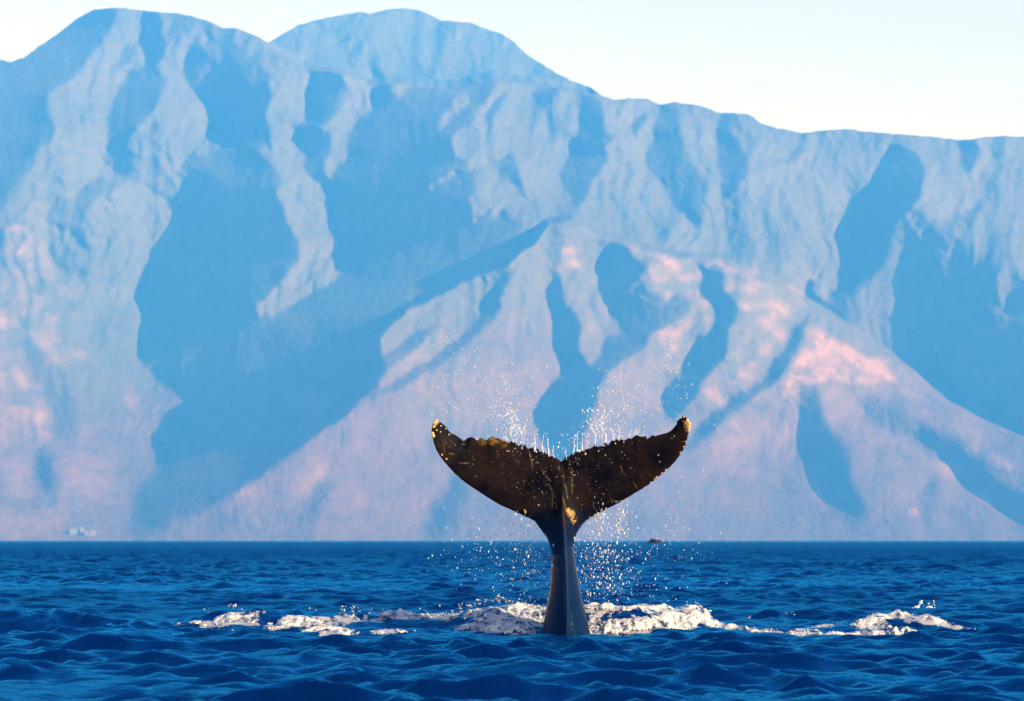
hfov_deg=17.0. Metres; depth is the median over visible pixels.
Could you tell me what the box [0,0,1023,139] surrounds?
sky
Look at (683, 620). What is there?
foam
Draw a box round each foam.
[177,595,793,635]
[789,609,959,635]
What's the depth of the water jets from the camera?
60.02 m
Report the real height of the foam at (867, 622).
0.446 m
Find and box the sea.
[0,541,1023,700]
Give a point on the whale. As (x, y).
(560, 513)
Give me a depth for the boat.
419.00 m
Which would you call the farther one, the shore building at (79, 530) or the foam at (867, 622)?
the shore building at (79, 530)
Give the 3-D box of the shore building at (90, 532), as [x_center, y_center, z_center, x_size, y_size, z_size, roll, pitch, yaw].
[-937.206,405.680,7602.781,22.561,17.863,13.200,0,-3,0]
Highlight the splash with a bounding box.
[912,600,934,607]
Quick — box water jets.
[506,422,660,459]
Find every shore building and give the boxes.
[70,527,83,533]
[85,529,94,535]
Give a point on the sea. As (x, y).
(89, 620)
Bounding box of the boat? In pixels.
[647,538,662,542]
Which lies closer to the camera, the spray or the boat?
the spray
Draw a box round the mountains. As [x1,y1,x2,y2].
[0,8,1023,540]
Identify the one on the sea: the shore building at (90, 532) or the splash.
the splash
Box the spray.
[381,317,726,622]
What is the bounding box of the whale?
[431,416,690,635]

